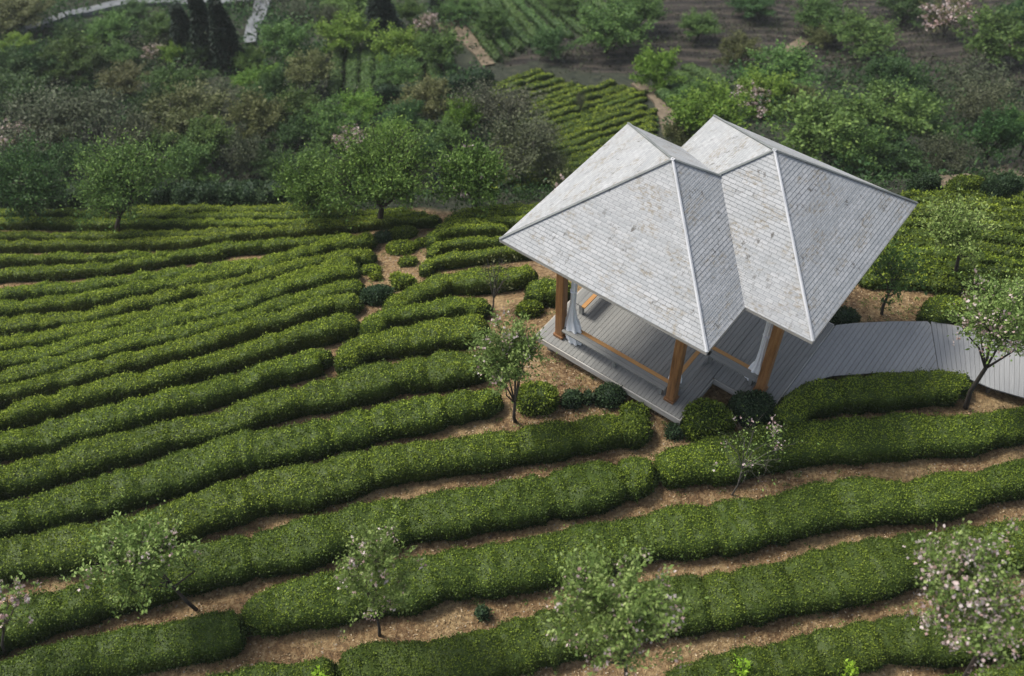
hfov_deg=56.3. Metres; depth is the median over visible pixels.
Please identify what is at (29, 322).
tea hedge
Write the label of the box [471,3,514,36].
tree
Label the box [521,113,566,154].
bare tree
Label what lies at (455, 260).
tea hedge
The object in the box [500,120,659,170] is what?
tea hedge
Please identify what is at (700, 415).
tea bush
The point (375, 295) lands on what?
tea bush
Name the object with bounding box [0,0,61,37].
tree
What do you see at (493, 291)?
tree
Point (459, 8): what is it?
tree
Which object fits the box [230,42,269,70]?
tree
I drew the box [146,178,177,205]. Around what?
terrace bush
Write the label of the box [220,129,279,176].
bare tree
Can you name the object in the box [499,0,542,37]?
tea hedge
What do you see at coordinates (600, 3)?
tea hedge
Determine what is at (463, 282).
tea hedge
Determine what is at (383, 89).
tea hedge
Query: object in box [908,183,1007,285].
tree
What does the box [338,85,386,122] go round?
tree
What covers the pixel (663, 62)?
tree
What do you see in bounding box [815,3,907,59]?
tree
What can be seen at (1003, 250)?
tea hedge
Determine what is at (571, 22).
tea hedge
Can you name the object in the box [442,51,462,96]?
tea hedge
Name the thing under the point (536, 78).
tea hedge
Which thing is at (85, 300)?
tea hedge
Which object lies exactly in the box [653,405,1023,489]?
tea hedge
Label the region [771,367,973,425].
tea hedge
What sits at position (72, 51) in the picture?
tree
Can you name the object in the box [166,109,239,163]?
tree
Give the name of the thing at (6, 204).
terrace bush
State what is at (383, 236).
tea bush
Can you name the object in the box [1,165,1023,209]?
rim scrub
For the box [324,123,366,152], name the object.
flowering tree
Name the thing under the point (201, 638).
tea hedge
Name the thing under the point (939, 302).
tea hedge
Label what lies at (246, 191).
terrace bush
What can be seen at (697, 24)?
tree
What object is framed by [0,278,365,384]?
tea hedge
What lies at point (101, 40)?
tree
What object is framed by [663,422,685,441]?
tea bush
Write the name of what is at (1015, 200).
tea hedge
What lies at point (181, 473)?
tea hedge
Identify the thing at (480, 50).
path
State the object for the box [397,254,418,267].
tea bush
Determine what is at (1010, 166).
path
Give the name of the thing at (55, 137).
tree
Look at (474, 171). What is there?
rim tree
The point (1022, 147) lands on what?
tree
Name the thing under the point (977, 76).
bare tree
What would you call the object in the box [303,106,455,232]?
rim tree
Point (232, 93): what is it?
bare tree
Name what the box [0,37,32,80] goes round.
tree
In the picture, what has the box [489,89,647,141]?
tea hedge
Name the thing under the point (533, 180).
tea hedge
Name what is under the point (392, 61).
tea hedge
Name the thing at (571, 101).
tea hedge
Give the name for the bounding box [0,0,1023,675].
ground
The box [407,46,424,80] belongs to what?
tea hedge
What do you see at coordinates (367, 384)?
tea hedge
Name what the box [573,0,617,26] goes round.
tea hedge
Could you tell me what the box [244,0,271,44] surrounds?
road
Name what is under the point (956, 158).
bare tree
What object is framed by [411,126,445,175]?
tree
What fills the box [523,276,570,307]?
bush
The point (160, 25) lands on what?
tree
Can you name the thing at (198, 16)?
conifer
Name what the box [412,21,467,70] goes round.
tree
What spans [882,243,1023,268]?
tea hedge
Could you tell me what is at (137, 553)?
flowering tree
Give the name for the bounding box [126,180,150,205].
terrace bush
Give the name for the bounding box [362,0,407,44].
conifer
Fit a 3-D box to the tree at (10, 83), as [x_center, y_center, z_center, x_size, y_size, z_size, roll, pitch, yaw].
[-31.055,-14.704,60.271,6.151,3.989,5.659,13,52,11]
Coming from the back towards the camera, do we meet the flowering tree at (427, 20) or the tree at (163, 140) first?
the flowering tree at (427, 20)
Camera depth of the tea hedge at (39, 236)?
39.35 m
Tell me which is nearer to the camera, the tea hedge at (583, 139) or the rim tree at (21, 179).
the rim tree at (21, 179)
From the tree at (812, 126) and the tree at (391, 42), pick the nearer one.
the tree at (812, 126)
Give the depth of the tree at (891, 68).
60.28 m
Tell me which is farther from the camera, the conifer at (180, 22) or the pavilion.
the conifer at (180, 22)
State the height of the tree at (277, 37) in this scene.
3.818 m
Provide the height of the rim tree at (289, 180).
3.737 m
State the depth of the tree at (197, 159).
50.33 m
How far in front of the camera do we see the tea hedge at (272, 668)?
21.03 m
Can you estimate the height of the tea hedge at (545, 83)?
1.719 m
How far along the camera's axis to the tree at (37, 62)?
66.33 m
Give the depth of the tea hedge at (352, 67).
65.44 m
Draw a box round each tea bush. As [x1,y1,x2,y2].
[359,283,396,306]
[360,263,381,275]
[369,270,383,281]
[373,229,393,243]
[385,239,418,255]
[388,225,418,239]
[389,271,401,282]
[390,272,417,290]
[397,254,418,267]
[414,237,425,247]
[473,604,492,621]
[514,299,544,318]
[516,380,559,417]
[559,387,584,410]
[580,388,595,407]
[593,381,627,410]
[618,400,651,419]
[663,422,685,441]
[677,397,736,442]
[726,389,777,427]
[829,305,861,325]
[904,172,941,191]
[942,173,984,193]
[977,172,1023,197]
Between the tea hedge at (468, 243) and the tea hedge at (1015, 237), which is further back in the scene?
the tea hedge at (468, 243)
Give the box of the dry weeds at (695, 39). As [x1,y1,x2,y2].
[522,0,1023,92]
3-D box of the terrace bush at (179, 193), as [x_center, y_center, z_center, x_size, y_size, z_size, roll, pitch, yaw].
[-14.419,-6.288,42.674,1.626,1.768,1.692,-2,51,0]
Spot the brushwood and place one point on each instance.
(504, 85)
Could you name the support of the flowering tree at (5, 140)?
on the ground
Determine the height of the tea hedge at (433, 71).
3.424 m
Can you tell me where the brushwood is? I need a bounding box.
[0,0,1023,200]
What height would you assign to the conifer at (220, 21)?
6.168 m
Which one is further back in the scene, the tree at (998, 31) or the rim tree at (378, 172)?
the tree at (998, 31)
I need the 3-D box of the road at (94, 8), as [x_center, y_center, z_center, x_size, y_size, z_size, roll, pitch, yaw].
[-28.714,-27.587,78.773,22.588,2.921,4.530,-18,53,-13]
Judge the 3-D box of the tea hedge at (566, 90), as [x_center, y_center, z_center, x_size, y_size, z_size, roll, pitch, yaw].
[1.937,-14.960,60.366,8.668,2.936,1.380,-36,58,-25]
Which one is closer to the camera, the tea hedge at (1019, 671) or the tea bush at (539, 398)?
the tea hedge at (1019, 671)
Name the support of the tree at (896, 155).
on the ground
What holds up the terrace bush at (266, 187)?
on the ground
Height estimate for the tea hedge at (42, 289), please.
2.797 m
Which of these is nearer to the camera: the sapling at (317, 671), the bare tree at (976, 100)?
the sapling at (317, 671)
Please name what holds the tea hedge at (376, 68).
on the ground
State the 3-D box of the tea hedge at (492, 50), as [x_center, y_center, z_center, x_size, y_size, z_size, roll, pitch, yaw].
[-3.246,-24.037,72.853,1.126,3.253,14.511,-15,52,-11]
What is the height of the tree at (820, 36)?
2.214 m
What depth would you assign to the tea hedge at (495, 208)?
36.48 m
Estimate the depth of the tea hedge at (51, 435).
26.41 m
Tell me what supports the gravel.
on the ground
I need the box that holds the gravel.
[1,234,1022,675]
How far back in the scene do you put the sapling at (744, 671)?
20.71 m
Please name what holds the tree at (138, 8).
on the ground
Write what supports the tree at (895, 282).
on the ground
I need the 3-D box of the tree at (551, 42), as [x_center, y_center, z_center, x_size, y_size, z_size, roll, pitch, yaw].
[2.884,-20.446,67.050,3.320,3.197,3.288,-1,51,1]
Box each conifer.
[168,2,194,62]
[186,0,224,69]
[206,0,246,75]
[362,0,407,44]
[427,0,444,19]
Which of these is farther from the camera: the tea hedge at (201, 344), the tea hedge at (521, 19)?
the tea hedge at (521, 19)
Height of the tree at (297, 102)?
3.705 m
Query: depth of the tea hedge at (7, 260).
37.37 m
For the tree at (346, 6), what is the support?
on the ground
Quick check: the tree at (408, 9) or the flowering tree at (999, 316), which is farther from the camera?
the tree at (408, 9)
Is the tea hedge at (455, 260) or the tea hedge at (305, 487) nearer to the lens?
the tea hedge at (305, 487)
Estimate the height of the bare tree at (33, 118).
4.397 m
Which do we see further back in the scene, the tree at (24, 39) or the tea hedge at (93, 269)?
the tree at (24, 39)
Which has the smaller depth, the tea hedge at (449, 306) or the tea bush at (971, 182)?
the tea hedge at (449, 306)
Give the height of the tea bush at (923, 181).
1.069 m
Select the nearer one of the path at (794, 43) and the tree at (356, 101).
the tree at (356, 101)
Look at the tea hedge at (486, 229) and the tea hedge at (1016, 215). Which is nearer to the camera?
the tea hedge at (1016, 215)
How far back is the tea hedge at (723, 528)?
22.97 m
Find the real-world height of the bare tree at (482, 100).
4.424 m
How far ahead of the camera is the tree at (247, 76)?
62.46 m
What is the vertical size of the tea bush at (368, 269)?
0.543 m
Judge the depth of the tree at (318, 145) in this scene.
51.63 m
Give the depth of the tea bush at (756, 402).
25.41 m
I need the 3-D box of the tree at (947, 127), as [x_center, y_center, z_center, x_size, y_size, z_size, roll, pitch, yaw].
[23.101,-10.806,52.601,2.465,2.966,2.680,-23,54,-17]
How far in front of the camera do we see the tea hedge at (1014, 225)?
30.68 m
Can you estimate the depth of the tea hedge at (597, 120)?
56.45 m
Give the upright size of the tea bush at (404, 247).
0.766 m
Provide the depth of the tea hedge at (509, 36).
69.80 m
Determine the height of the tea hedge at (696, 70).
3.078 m
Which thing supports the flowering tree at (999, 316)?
on the ground
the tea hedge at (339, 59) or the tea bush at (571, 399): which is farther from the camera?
the tea hedge at (339, 59)
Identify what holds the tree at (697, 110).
on the ground
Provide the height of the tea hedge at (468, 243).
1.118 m
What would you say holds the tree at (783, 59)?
on the ground
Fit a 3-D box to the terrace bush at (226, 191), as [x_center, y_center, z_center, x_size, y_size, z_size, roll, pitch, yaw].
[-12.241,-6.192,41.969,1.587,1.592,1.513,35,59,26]
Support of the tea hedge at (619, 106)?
on the ground
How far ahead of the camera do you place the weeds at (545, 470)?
24.84 m
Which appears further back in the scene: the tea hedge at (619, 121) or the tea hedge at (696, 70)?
the tea hedge at (696, 70)
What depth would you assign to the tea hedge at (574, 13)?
73.14 m
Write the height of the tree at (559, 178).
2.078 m
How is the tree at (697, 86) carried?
on the ground
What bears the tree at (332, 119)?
on the ground
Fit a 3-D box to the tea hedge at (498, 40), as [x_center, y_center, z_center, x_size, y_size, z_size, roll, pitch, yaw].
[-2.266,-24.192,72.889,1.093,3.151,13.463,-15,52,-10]
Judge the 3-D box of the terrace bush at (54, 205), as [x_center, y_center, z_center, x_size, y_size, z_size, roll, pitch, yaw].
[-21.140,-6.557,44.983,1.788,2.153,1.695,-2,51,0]
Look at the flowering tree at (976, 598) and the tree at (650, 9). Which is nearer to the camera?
the flowering tree at (976, 598)
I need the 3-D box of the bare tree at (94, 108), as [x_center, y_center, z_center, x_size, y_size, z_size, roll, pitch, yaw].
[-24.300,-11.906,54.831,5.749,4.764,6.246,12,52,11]
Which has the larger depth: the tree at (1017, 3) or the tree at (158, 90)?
the tree at (1017, 3)
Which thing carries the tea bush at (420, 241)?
on the ground
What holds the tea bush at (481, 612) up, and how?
on the ground
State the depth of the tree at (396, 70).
62.21 m
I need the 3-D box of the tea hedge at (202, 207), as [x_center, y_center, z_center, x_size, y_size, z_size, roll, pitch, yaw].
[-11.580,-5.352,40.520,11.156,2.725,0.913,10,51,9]
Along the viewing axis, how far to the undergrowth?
64.89 m
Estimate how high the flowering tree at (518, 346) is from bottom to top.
4.661 m
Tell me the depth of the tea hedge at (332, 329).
27.71 m
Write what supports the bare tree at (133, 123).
on the ground
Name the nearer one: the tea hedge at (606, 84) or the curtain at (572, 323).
the curtain at (572, 323)
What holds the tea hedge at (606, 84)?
on the ground
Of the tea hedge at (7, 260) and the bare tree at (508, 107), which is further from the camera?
the bare tree at (508, 107)
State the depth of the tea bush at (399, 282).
31.97 m
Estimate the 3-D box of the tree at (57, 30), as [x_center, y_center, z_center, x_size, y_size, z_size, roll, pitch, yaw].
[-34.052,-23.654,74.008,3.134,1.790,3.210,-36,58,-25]
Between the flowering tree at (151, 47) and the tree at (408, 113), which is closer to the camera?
the tree at (408, 113)
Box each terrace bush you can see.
[0,195,13,208]
[41,181,65,207]
[58,181,87,208]
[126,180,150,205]
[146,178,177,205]
[169,179,198,205]
[193,179,219,203]
[214,178,242,206]
[235,178,262,205]
[256,177,291,205]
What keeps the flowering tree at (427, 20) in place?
on the ground
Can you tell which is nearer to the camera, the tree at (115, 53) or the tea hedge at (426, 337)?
the tea hedge at (426, 337)
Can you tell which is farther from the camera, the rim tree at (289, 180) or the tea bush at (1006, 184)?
the rim tree at (289, 180)
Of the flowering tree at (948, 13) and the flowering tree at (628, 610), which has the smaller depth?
the flowering tree at (628, 610)
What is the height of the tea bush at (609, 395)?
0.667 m
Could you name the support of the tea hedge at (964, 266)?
on the ground
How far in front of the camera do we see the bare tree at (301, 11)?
74.99 m
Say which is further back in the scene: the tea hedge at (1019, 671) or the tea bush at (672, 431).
the tea bush at (672, 431)
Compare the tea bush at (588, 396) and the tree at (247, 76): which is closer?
the tea bush at (588, 396)
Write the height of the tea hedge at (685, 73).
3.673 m
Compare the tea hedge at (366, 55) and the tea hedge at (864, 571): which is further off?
the tea hedge at (366, 55)
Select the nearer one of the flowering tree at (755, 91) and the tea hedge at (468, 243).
the tea hedge at (468, 243)
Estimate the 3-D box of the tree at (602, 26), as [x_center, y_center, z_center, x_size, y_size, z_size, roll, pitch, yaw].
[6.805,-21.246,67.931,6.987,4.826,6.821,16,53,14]
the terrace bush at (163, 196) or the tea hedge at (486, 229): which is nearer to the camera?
the tea hedge at (486, 229)
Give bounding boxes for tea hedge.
[0,206,411,220]
[0,210,429,231]
[0,213,442,254]
[0,224,269,241]
[0,230,377,317]
[0,231,349,283]
[0,245,228,267]
[0,247,377,335]
[0,256,360,351]
[0,257,258,300]
[0,264,361,372]
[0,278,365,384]
[0,291,364,409]
[0,311,360,433]
[0,347,333,463]
[0,349,490,501]
[0,385,503,538]
[0,411,653,586]
[0,453,658,658]
[0,607,248,675]
[130,201,357,213]
[183,195,288,205]
[198,655,341,675]
[239,457,1023,639]
[327,46,345,96]
[333,312,490,373]
[335,518,1023,675]
[343,43,361,95]
[357,294,491,335]
[358,40,374,93]
[363,66,495,106]
[373,50,388,87]
[382,263,538,308]
[390,47,404,86]
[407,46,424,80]
[417,245,531,276]
[422,48,443,80]
[424,221,509,247]
[425,234,505,258]
[435,213,527,229]
[441,205,533,223]
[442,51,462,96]
[448,0,502,61]
[452,202,537,214]
[470,0,514,56]
[474,0,523,51]
[487,0,532,46]
[487,71,554,93]
[488,86,638,133]
[488,166,578,195]
[489,68,544,86]
[489,84,626,126]
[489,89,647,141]
[489,96,647,145]
[489,103,648,155]
[490,76,564,96]
[490,79,617,119]
[491,133,658,187]
[494,108,657,158]
[495,83,584,113]
[495,126,658,181]
[496,114,660,165]
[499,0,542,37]
[499,81,575,105]
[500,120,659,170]
[512,0,552,34]
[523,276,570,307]
[524,0,574,39]
[539,0,586,34]
[562,3,586,23]
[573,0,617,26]
[588,0,618,13]
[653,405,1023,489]
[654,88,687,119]
[660,79,689,97]
[663,604,1023,675]
[669,69,708,93]
[680,62,732,89]
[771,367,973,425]
[858,268,964,296]
[868,259,1023,296]
[877,251,1023,278]
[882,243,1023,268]
[887,233,1023,259]
[894,225,1023,247]
[897,187,1023,199]
[902,216,1023,233]
[907,192,1023,205]
[908,207,1023,222]
[915,199,1023,213]
[915,292,1020,334]
[939,662,1023,675]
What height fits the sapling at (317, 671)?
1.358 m
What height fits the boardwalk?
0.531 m
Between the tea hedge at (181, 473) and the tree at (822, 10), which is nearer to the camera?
the tea hedge at (181, 473)
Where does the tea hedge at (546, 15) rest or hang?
on the ground
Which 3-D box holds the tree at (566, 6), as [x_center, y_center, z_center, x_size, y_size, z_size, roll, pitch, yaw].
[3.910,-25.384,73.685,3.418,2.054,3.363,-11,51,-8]
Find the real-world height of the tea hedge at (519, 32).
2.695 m
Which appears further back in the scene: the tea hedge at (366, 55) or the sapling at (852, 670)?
the tea hedge at (366, 55)
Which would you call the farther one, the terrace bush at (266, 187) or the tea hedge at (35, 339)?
the terrace bush at (266, 187)
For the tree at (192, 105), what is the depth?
55.24 m
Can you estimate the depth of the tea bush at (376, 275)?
32.94 m
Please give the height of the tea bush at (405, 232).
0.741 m
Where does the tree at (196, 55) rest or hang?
on the ground
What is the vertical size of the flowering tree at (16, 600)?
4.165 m
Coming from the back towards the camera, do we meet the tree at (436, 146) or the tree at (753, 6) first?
the tree at (753, 6)
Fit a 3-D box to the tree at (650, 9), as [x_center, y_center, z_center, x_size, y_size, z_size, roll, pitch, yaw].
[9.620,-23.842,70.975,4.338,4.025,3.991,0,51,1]
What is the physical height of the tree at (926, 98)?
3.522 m
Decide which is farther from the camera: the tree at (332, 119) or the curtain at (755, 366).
the tree at (332, 119)
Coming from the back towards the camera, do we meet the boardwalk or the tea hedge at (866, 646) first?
the boardwalk
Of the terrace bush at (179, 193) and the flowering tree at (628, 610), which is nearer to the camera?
the flowering tree at (628, 610)
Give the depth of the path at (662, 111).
59.38 m
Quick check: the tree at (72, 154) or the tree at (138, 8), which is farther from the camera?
the tree at (138, 8)
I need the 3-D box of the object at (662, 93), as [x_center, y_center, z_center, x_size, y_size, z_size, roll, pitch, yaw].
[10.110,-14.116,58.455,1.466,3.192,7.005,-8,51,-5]
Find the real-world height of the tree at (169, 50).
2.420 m
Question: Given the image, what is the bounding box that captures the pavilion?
[499,115,917,424]
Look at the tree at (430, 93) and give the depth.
57.38 m
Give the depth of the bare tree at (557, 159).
49.45 m
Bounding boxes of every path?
[437,19,494,65]
[631,83,675,133]
[782,38,808,51]
[940,159,1023,186]
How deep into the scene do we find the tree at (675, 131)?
51.32 m
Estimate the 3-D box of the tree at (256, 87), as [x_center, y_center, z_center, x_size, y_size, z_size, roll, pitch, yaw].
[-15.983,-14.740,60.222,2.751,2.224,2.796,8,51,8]
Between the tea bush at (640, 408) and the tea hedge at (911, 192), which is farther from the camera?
the tea hedge at (911, 192)
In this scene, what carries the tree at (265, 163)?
on the ground
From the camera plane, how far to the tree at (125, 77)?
63.86 m
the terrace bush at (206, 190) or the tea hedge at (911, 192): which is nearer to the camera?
the tea hedge at (911, 192)
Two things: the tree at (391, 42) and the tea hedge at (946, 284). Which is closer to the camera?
the tea hedge at (946, 284)
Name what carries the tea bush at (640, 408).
on the ground
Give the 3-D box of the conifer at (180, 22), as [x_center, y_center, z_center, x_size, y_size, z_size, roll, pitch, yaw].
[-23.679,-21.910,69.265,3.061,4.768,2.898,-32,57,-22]
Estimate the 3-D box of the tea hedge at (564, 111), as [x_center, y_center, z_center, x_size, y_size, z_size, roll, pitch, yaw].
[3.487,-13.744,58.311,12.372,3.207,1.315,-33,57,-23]
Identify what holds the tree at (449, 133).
on the ground
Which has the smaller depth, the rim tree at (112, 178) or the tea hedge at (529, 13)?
the rim tree at (112, 178)
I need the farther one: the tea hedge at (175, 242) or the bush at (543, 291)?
the tea hedge at (175, 242)
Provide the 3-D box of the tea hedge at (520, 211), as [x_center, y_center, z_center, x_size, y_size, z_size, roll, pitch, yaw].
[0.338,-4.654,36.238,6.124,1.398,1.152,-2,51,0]
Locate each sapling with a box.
[310,665,331,675]
[728,653,752,675]
[837,658,858,675]
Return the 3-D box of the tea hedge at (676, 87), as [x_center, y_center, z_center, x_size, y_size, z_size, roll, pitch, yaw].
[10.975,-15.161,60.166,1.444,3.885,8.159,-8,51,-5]
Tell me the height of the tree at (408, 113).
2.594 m
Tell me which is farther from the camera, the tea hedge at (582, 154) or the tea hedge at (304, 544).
the tea hedge at (582, 154)
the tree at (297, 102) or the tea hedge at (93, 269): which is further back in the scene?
the tree at (297, 102)
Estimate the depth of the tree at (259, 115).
55.25 m
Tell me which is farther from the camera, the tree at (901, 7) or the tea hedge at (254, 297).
the tree at (901, 7)
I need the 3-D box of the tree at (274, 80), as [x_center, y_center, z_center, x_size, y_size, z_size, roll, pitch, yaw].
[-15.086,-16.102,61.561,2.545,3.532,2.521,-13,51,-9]
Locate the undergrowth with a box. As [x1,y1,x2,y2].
[0,0,1023,198]
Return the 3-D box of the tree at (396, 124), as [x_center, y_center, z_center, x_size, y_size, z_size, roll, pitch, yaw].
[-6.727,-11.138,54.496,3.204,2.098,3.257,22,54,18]
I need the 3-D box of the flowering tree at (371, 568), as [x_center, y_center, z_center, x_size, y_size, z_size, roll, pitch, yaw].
[-2.711,5.378,20.159,2.130,5.502,2.063,-19,53,-14]
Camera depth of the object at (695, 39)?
70.10 m
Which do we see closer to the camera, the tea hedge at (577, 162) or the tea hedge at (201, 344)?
the tea hedge at (201, 344)
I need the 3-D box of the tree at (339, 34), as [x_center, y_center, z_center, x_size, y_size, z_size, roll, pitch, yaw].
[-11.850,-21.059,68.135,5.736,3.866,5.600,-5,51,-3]
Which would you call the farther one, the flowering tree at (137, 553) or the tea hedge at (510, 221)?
the tea hedge at (510, 221)
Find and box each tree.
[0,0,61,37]
[0,29,44,53]
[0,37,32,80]
[0,61,54,122]
[0,76,97,156]
[0,118,29,149]
[0,123,80,228]
[0,570,41,654]
[6,42,69,84]
[23,117,88,157]
[24,81,147,150]
[33,25,109,83]
[42,135,98,180]
[49,18,87,38]
[52,124,192,232]
[59,495,217,622]
[82,6,135,43]
[82,33,110,46]
[84,103,162,154]
[93,38,142,71]
[93,56,150,97]
[113,0,161,25]
[120,78,172,128]
[129,7,172,46]
[131,124,177,164]
[135,59,220,105]
[139,41,165,59]
[140,73,245,168]
[155,38,186,62]
[158,133,222,183]
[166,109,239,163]
[183,40,214,65]
[198,76,242,115]
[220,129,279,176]
[221,81,292,141]
[226,61,279,92]
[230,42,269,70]
[233,78,273,107]
[246,142,296,178]
[254,15,329,72]
[257,63,295,97]
[263,106,320,151]
[264,78,325,128]
[264,138,353,224]
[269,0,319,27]
[283,45,339,89]
[294,139,337,168]
[296,91,375,145]
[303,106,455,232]
[304,5,383,54]
[307,1,341,26]
[313,0,368,15]
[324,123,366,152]
[324,505,426,636]
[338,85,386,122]
[363,113,415,148]
[366,20,423,65]
[366,50,425,87]
[374,94,434,135]
[391,72,460,121]
[393,0,426,26]
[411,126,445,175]
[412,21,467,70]
[413,11,437,31]
[417,107,473,157]
[427,0,482,30]
[427,129,514,218]
[439,92,484,131]
[443,73,512,136]
[460,299,557,422]
[466,105,569,188]
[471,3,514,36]
[471,71,550,138]
[476,250,521,310]
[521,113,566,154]
[527,142,576,180]
[530,23,574,58]
[530,520,708,675]
[543,0,584,16]
[547,165,574,188]
[558,0,658,57]
[574,92,586,111]
[622,0,671,27]
[627,42,689,90]
[660,76,762,135]
[660,113,697,146]
[674,7,724,40]
[678,77,713,98]
[707,405,819,496]
[708,26,765,70]
[722,0,779,17]
[729,62,796,121]
[730,35,827,93]
[730,80,781,124]
[764,80,869,161]
[775,79,833,116]
[787,0,851,34]
[802,24,837,48]
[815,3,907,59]
[819,119,888,179]
[821,73,943,150]
[850,119,941,177]
[858,47,938,97]
[870,236,937,314]
[874,0,944,30]
[895,509,1023,675]
[904,84,957,121]
[908,128,990,174]
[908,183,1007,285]
[915,112,961,150]
[919,0,979,36]
[925,260,1023,409]
[926,47,1023,108]
[944,75,1023,128]
[949,0,1023,67]
[955,95,1023,169]
[992,0,1023,23]
[1015,110,1023,156]
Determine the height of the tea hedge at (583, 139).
2.375 m
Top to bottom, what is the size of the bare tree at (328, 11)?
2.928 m
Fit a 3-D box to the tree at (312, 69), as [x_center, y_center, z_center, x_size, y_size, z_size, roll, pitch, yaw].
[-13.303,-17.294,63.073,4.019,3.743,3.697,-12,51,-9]
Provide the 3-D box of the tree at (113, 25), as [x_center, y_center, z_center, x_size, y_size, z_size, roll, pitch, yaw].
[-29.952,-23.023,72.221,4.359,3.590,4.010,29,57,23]
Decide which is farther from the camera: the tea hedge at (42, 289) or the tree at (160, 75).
the tree at (160, 75)
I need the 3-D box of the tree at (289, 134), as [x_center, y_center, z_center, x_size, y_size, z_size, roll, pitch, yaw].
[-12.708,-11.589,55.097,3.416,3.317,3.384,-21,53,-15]
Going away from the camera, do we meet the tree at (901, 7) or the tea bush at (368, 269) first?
the tea bush at (368, 269)
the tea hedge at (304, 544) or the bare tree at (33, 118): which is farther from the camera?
the bare tree at (33, 118)
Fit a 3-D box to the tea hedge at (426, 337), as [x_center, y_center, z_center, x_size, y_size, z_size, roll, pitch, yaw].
[-2.966,0.068,28.273,4.794,1.365,1.651,-15,52,-11]
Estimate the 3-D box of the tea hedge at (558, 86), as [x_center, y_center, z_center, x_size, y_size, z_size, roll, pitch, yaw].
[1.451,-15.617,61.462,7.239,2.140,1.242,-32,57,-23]
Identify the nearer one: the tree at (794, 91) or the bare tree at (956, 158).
the bare tree at (956, 158)
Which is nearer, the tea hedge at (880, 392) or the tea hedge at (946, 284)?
the tea hedge at (880, 392)
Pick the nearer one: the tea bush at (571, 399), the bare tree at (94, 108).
the tea bush at (571, 399)
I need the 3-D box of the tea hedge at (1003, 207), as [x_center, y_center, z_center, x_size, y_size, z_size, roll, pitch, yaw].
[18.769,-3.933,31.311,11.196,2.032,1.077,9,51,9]
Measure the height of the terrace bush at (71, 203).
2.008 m
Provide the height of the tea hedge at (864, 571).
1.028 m
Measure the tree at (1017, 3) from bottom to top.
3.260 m
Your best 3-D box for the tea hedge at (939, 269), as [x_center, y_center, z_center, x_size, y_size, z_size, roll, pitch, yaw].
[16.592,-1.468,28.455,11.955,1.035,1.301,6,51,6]
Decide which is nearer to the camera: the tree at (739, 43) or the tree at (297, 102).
the tree at (297, 102)
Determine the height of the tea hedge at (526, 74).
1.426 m
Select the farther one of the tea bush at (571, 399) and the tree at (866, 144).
the tree at (866, 144)
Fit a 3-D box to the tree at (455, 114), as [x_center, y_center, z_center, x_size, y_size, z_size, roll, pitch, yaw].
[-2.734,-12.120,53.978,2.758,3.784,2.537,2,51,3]
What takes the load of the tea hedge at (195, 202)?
on the ground
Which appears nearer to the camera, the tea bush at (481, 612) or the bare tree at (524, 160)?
the tea bush at (481, 612)
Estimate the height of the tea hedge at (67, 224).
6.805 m
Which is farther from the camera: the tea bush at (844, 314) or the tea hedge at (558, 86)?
the tea hedge at (558, 86)
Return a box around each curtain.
[564,282,581,345]
[744,322,772,381]
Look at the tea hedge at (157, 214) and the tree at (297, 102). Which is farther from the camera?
the tree at (297, 102)
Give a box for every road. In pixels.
[14,0,287,35]
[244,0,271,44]
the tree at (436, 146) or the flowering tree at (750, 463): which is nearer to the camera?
the flowering tree at (750, 463)
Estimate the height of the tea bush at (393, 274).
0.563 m
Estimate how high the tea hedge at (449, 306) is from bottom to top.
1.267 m
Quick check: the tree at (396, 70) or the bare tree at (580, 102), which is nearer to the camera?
the bare tree at (580, 102)
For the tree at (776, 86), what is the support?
on the ground
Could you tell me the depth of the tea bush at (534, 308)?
29.27 m
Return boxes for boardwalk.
[782,321,1023,397]
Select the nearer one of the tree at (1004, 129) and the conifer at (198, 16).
the tree at (1004, 129)
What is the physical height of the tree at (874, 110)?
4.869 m
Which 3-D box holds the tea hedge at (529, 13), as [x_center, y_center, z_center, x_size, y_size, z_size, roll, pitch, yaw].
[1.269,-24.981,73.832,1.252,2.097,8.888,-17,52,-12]

